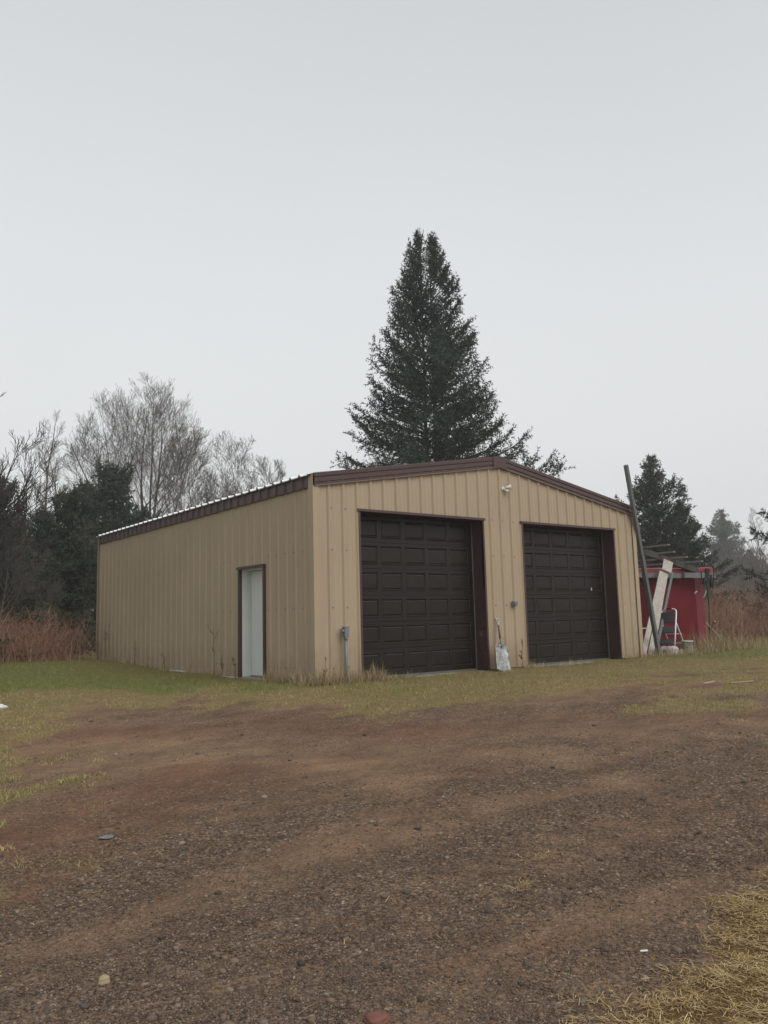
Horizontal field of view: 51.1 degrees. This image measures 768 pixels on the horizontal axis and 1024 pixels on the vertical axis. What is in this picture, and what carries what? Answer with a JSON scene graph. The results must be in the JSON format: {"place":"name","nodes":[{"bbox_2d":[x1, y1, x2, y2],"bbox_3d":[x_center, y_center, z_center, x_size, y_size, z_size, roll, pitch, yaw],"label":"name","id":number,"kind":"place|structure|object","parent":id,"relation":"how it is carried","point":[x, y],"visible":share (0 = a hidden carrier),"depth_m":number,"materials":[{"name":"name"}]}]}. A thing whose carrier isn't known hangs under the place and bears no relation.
{"place":"outdoors","nodes":[
{"label":"outdoors","id":0,"kind":"place"},
{"bbox_2d":[0,615,767,1023],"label":"gravel yard","id":1,"kind":"structure","parent":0,"point":[570,713],"depth_m":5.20,"materials":[{"name":"brown gravel"}]},
{"bbox_2d":[98,974,109,983],"bbox_3d":[-1.194,1.990,3.413,0.052,0.035,0.051,4,-10,-37],"label":"tan stone","id":2,"kind":"object","parent":1,"relation":"on","point":[103,979],"visible":1,"depth_m":3.40,"materials":[{"name":"beige stone"}]},
{"bbox_2d":[99,835,113,839],"bbox_3d":[-1.839,2.161,5.328,0.107,0.024,0.085,4,-10,-37],"label":"flat stone","id":3,"kind":"object","parent":1,"relation":"on","point":[105,837],"visible":1,"depth_m":5.31,"materials":[{"name":"grey stone"}]},
{"bbox_2d":[363,1011,390,1023],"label":"red stone","id":4,"kind":"object","parent":1,"relation":"on","point":[376,1017],"visible":1,"depth_m":3.02,"materials":[{"name":"stone"}]},
{"bbox_2d":[6,724,767,1023],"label":"straw","id":5,"kind":"object","parent":1,"relation":"on","point":[726,973],"visible":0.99,"depth_m":3.22,"materials":[{"name":"beige plant"}]},
{"bbox_2d":[741,549,767,612],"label":"spruce tree","id":6,"kind":"object","parent":1,"relation":"on","point":[751,570],"visible":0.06,"depth_m":149.38,"materials":[{"name":"green plant"}]},
{"bbox_2d":[0,617,767,900],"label":"lawn","id":7,"kind":"structure","parent":0,"point":[397,697],"depth_m":12.65,"materials":[{"name":"green plant"}]},
{"bbox_2d":[0,704,7,709],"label":"white stone","id":8,"kind":"object","parent":7,"relation":"on","point":[2,706],"visible":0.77,"depth_m":11.14,"materials":[{"name":"white stone"}]},
{"bbox_2d":[6,528,31,635],"bbox_3d":[-12.496,2.498,27.163,1.306,4.847,1.224,4,-10,-37],"label":"bare tree","id":9,"kind":"object","parent":7,"relation":"on","point":[19,589],"visible":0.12,"depth_m":27.11,"materials":[{"name":"plant"}]},
{"bbox_2d":[0,584,46,659],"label":"spruce tree","id":10,"kind":"object","parent":7,"relation":"on","point":[27,617],"visible":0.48,"depth_m":21.86,"materials":[{"name":"green plant"}]},
{"bbox_2d":[0,513,50,626],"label":"spruce tree","id":11,"kind":"object","parent":7,"relation":"on","point":[24,552],"visible":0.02,"depth_m":42.17,"materials":[{"name":"green plant"}]},
{"bbox_2d":[0,459,59,577],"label":"bare tree","id":12,"kind":"object","parent":7,"relation":"on","point":[13,540],"visible":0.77,"depth_m":19.39,"materials":[{"name":"grey plant"}]},
{"bbox_2d":[0,392,68,573],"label":"bare tree","id":13,"kind":"object","parent":7,"relation":"on","point":[23,494],"visible":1,"depth_m":16.65,"materials":[{"name":"grey plant"}]},
{"bbox_2d":[14,409,72,560],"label":"bare tree","id":14,"kind":"object","parent":7,"relation":"on","point":[48,474],"visible":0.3,"depth_m":44.87,"materials":[{"name":"grey plant"}]},
{"bbox_2d":[0,475,95,655],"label":"spruce tree","id":15,"kind":"object","parent":7,"relation":"on","point":[40,606],"visible":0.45,"depth_m":26.07,"materials":[{"name":"green plant"}]},
{"bbox_2d":[0,506,96,650],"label":"spruce tree","id":16,"kind":"object","parent":7,"relation":"on","point":[38,534],"visible":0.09,"depth_m":33.94,"materials":[{"name":"green plant"}]},
{"bbox_2d":[38,440,66,522],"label":"bare tree","id":17,"kind":"object","parent":7,"relation":"on","point":[50,491],"visible":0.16,"depth_m":51.95,"materials":[{"name":"grey plant"}]},
{"bbox_2d":[0,596,112,663],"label":"brush","id":18,"kind":"object","parent":7,"relation":"on","point":[39,645],"visible":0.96,"depth_m":21.50,"materials":[{"name":"brown plant"}]},
{"bbox_2d":[2,484,112,655],"bbox_3d":[-11.900,2.533,30.863,6.460,7.187,6.068,-8,-10,40],"label":"spruce tree","id":19,"kind":"object","parent":7,"relation":"on","point":[69,536],"visible":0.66,"depth_m":30.68,"materials":[{"name":"green plant"}]},
{"bbox_2d":[33,475,108,647],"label":"spruce tree","id":20,"kind":"object","parent":7,"relation":"on","point":[80,487],"visible":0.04,"depth_m":41.82,"materials":[{"name":"green plant"}]},
{"bbox_2d":[66,516,97,654],"bbox_3d":[-11.403,2.863,30.749,1.292,5.397,1.378,-7,-10,37],"label":"bare tree","id":21,"kind":"object","parent":7,"relation":"on","point":[83,584],"visible":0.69,"depth_m":30.66,"materials":[{"name":"plant"}]},
{"bbox_2d":[7,457,161,650],"bbox_3d":[-12.795,2.345,37.650,8.428,9.999,8.972,-3,-8,8],"label":"spruce tree","id":22,"kind":"object","parent":7,"relation":"on","point":[115,502],"visible":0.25,"depth_m":37.84,"materials":[{"name":"green plant"}]},
{"bbox_2d":[87,432,120,515],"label":"bare tree","id":23,"kind":"object","parent":7,"relation":"on","point":[98,454],"visible":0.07,"depth_m":49.66,"materials":[{"name":"grey plant"}]},
{"bbox_2d":[57,373,217,520],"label":"bare tree","id":24,"kind":"object","parent":7,"relation":"on","point":[140,461],"visible":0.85,"depth_m":46.95,"materials":[{"name":"grey plant"}]},
{"bbox_2d":[124,506,159,524],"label":"spruce tree","id":25,"kind":"object","parent":7,"relation":"on","point":[146,516],"visible":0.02,"depth_m":46.12,"materials":[{"name":"green plant"}]},
{"bbox_2d":[156,426,248,515],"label":"bare tree","id":26,"kind":"object","parent":7,"relation":"on","point":[195,498],"visible":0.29,"depth_m":58.62,"materials":[{"name":"grey plant"}]},
{"bbox_2d":[188,475,232,507],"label":"bare tree","id":27,"kind":"object","parent":7,"relation":"on","point":[206,491],"visible":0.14,"depth_m":57.16,"materials":[{"name":"grey plant"}]},
{"bbox_2d":[206,624,218,674],"bbox_3d":[-3.465,2.798,16.229,0.258,1.049,0.131,-1,-8,-1],"label":"dead weed","id":28,"kind":"object","parent":7,"relation":"on","point":[213,646],"visible":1,"depth_m":16.29,"materials":[{"name":"brown plant"}]},
{"bbox_2d":[201,430,260,501],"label":"bare tree","id":29,"kind":"object","parent":7,"relation":"on","point":[228,448],"visible":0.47,"depth_m":66.28,"materials":[{"name":"grey plant"}]},
{"bbox_2d":[225,455,285,495],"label":"bare tree","id":30,"kind":"object","parent":7,"relation":"on","point":[269,473],"visible":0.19,"depth_m":62.80,"materials":[{"name":"grey plant"}]},
{"bbox_2d":[95,455,643,684],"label":"metal garage","id":31,"kind":"structure","parent":7,"relation":"on","point":[430,568],"depth_m":16.19,"materials":[{"name":"beige metal"}]},
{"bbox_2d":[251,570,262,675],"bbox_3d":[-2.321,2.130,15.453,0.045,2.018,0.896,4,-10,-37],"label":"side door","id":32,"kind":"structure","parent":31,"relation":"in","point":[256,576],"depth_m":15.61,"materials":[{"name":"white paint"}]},
{"bbox_2d":[341,626,348,680],"bbox_3d":[-0.685,2.544,13.753,0.135,1.151,0.165,4,-10,-37],"label":"conduit box","id":33,"kind":"object","parent":31,"relation":"attached to","point":[345,631],"visible":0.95,"depth_m":13.75,"materials":[{"name":"grey metal"}]},
{"bbox_2d":[360,514,477,677],"bbox_3d":[0.608,1.600,15.412,3.075,2.986,0.068,4,-10,-37],"label":"garage door","id":34,"kind":"structure","parent":31,"relation":"in","point":[418,599],"depth_m":15.42,"materials":[{"name":"metal"}]},
{"bbox_2d":[501,485,511,492],"bbox_3d":[2.562,-0.484,16.765,0.211,0.168,0.100,-4,-8,17],"label":"security light","id":35,"kind":"object","parent":31,"relation":"attached to","point":[506,487],"visible":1,"depth_m":16.73,"materials":[{"name":"white plastic"}]},
{"bbox_2d":[523,526,609,664],"bbox_3d":[3.989,1.858,17.989,3.109,2.986,0.085,4,-10,-37],"label":"garage door","id":36,"kind":"structure","parent":31,"relation":"in","point":[565,574],"depth_m":18.05,"materials":[{"name":"metal"}]},
{"bbox_2d":[2,541,767,615],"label":"wood","id":37,"kind":"object","parent":7,"relation":"on","point":[732,580],"visible":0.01,"depth_m":91.74,"materials":[{"name":"grey plant"}]},
{"bbox_2d":[330,227,574,478],"bbox_3d":[2.414,-3.310,33.281,12.925,18.025,9.999,4,-10,-37],"label":"spruce tree","id":38,"kind":"object","parent":7,"relation":"on","point":[445,354],"visible":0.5,"depth_m":32.73,"materials":[{"name":"green plant"}]},
{"bbox_2d":[495,618,510,670],"bbox_3d":[2.346,2.628,15.822,0.623,1.084,0.291,38,-40,-78],"label":"scoop shovel","id":39,"kind":"object","parent":7,"relation":"on","point":[502,658],"visible":0.98,"depth_m":15.78,"materials":[{"name":"white"}]},
{"bbox_2d":[519,640,522,667],"bbox_3d":[2.775,2.861,16.238,0.113,0.628,0.101,4,-10,-37],"label":"dead weed","id":40,"kind":"object","parent":7,"relation":"on","point":[521,652],"visible":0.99,"depth_m":16.24,"materials":[{"name":"brown plant"}]},
{"bbox_2d":[624,465,661,654],"bbox_3d":[6.330,1.268,19.613,0.126,4.607,2.316,-6,-9,30],"label":"leaning post","id":41,"kind":"object","parent":7,"relation":"on","point":[642,562],"visible":0.84,"depth_m":19.56,"materials":[{"name":"grey metal"}]},
{"bbox_2d":[643,571,663,654],"bbox_3d":[7.007,2.614,20.929,0.124,2.251,2.208,-7,-9,35],"label":"plank","id":42,"kind":"object","parent":7,"relation":"on","point":[655,603],"visible":0.7,"depth_m":21.08,"materials":[{"name":"white wood"}]},
{"bbox_2d":[647,570,667,654],"bbox_3d":[7.294,2.490,21.259,0.135,2.570,2.222,-7,-9,35],"label":"plank","id":43,"kind":"object","parent":7,"relation":"on","point":[659,608],"visible":0.65,"depth_m":21.19,"materials":[{"name":"white wood"}]},
{"bbox_2d":[662,559,672,572],"bbox_3d":[7.796,1.483,22.070,0.211,0.425,0.404,-7,-9,35],"label":"board offcut","id":44,"kind":"object","parent":43,"relation":"attached to","point":[667,565],"visible":1,"depth_m":22.05,"materials":[{"name":"white wood"}]},
{"bbox_2d":[654,572,673,651],"bbox_3d":[7.466,2.668,21.385,0.077,2.219,2.010,-7,-9,36],"label":"plank","id":45,"kind":"object","parent":7,"relation":"on","point":[666,603],"visible":0.68,"depth_m":21.60,"materials":[{"name":"grey wood"}]},
{"bbox_2d":[660,646,672,654],"bbox_3d":[7.179,3.552,20.379,0.340,0.296,0.342,4,-10,-37],"label":"rock","id":46,"kind":"object","parent":7,"relation":"on","point":[665,648],"visible":0.51,"depth_m":20.27,"materials":[{"name":"beige stone"}]},
{"bbox_2d":[658,608,683,645],"bbox_3d":[7.574,3.134,21.200,0.544,1.201,1.026,-8,-10,41],"label":"step ladder","id":47,"kind":"object","parent":7,"relation":"on","point":[667,617],"visible":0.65,"depth_m":21.04,"materials":[{"name":"metal"}]},
{"bbox_2d":[667,646,677,653],"bbox_3d":[7.359,3.534,20.442,0.332,0.264,0.256,4,-10,-37],"label":"rag bag","id":48,"kind":"object","parent":7,"relation":"on","point":[675,647],"visible":0.43,"depth_m":20.32,"materials":[{"name":"white plastic"}]},
{"bbox_2d":[638,567,714,652],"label":"red shed","id":49,"kind":"structure","parent":7,"relation":"on","point":[686,602],"depth_m":23.12,"materials":[{"name":"metal"}]},
{"bbox_2d":[614,453,739,623],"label":"spruce tree","id":50,"kind":"object","parent":7,"relation":"on","point":[652,526],"visible":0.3,"depth_m":46.72,"materials":[{"name":"green plant"}]},
{"bbox_2d":[637,539,725,572],"bbox_3d":[6.833,2.436,23.442,6.329,3.336,4.561,4,-10,-37],"label":"lean to frame","id":51,"kind":"object","parent":7,"relation":"on","point":[659,556],"visible":0.26,"depth_m":22.73,"materials":[{"name":"grey wood"}]},
{"bbox_2d":[639,573,715,577],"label":"eave beam","id":52,"kind":"structure","parent":51,"relation":"attached to","point":[681,575],"depth_m":22.82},
{"bbox_2d":[702,568,712,586],"bbox_3d":[9.467,1.930,23.486,0.512,0.556,0.112,4,-10,-37],"label":"black tarp","id":53,"kind":"object","parent":52,"relation":"hanging from","point":[711,580],"visible":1,"depth_m":23.48,"materials":[{"name":"plastic"}]},
{"bbox_2d":[706,571,709,636],"bbox_3d":[9.392,2.724,23.268,0.149,2.151,0.032,4,-10,-37],"label":"hose","id":54,"kind":"object","parent":52,"relation":"hanging from","point":[708,602],"visible":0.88,"depth_m":23.30,"materials":[{"name":"black plastic"}]},
{"bbox_2d":[705,563,713,588],"bbox_3d":[9.557,1.883,23.526,0.472,0.751,0.032,4,-10,-37],"label":"hose","id":55,"kind":"object","parent":52,"relation":"hanging from","point":[713,574],"visible":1,"depth_m":23.61,"materials":[{"name":"black plastic"}]},
{"bbox_2d":[681,640,692,652],"bbox_3d":[7.997,3.558,21.150,0.323,0.330,0.316,4,-10,-37],"label":"bucket","id":56,"kind":"object","parent":7,"relation":"on","point":[685,642],"visible":0.67,"depth_m":21.04,"materials":[{"name":"white plastic"}]},
{"bbox_2d":[646,498,740,620],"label":"spruce tree","id":57,"kind":"object","parent":7,"relation":"on","point":[693,553],"visible":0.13,"depth_m":47.87,"materials":[{"name":"green plant"}]},
{"bbox_2d":[713,540,739,592],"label":"bare tree","id":58,"kind":"object","parent":7,"relation":"on","point":[732,547],"visible":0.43,"depth_m":105.53,"materials":[{"name":"grey plant"}]},
{"bbox_2d":[702,509,758,607],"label":"spruce tree","id":59,"kind":"object","parent":7,"relation":"on","point":[723,527],"visible":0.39,"depth_m":149.41,"materials":[{"name":"green plant"}]},
{"bbox_2d":[703,566,767,641],"bbox_3d":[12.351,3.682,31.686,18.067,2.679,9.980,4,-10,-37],"label":"brush","id":60,"kind":"object","parent":7,"relation":"on","point":[722,620],"visible":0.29,"depth_m":28.74,"materials":[{"name":"brown plant"}]},
{"bbox_2d":[733,548,748,614],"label":"bare tree","id":61,"kind":"object","parent":7,"relation":"on","point":[741,572],"visible":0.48,"depth_m":88.55,"materials":[{"name":"grey plant"}]},
{"bbox_2d":[734,508,767,632],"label":"spruce tree","id":62,"kind":"object","parent":7,"relation":"on","point":[752,573],"visible":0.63,"depth_m":34.27,"materials":[{"name":"green plant"}]},
{"bbox_2d":[736,548,767,615],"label":"bare tree","id":63,"kind":"object","parent":7,"relation":"on","point":[756,570],"visible":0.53,"depth_m":85.43,"materials":[{"name":"plant"}]},
{"bbox_2d":[746,508,767,603],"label":"bare tree","id":64,"kind":"object","parent":7,"relation":"on","point":[759,552],"visible":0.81,"depth_m":80.93,"materials":[{"name":"grey plant"}]},
{"bbox_2d":[0,0,767,581],"label":"sky","id":65,"kind":"structure","parent":0,"point":[223,200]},
{"bbox_2d":[90,619,767,686],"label":"tall dry grass","id":66,"kind":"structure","parent":0,"point":[722,645],"depth_m":16.45,"materials":[{"name":"beige plant"}]}
]}

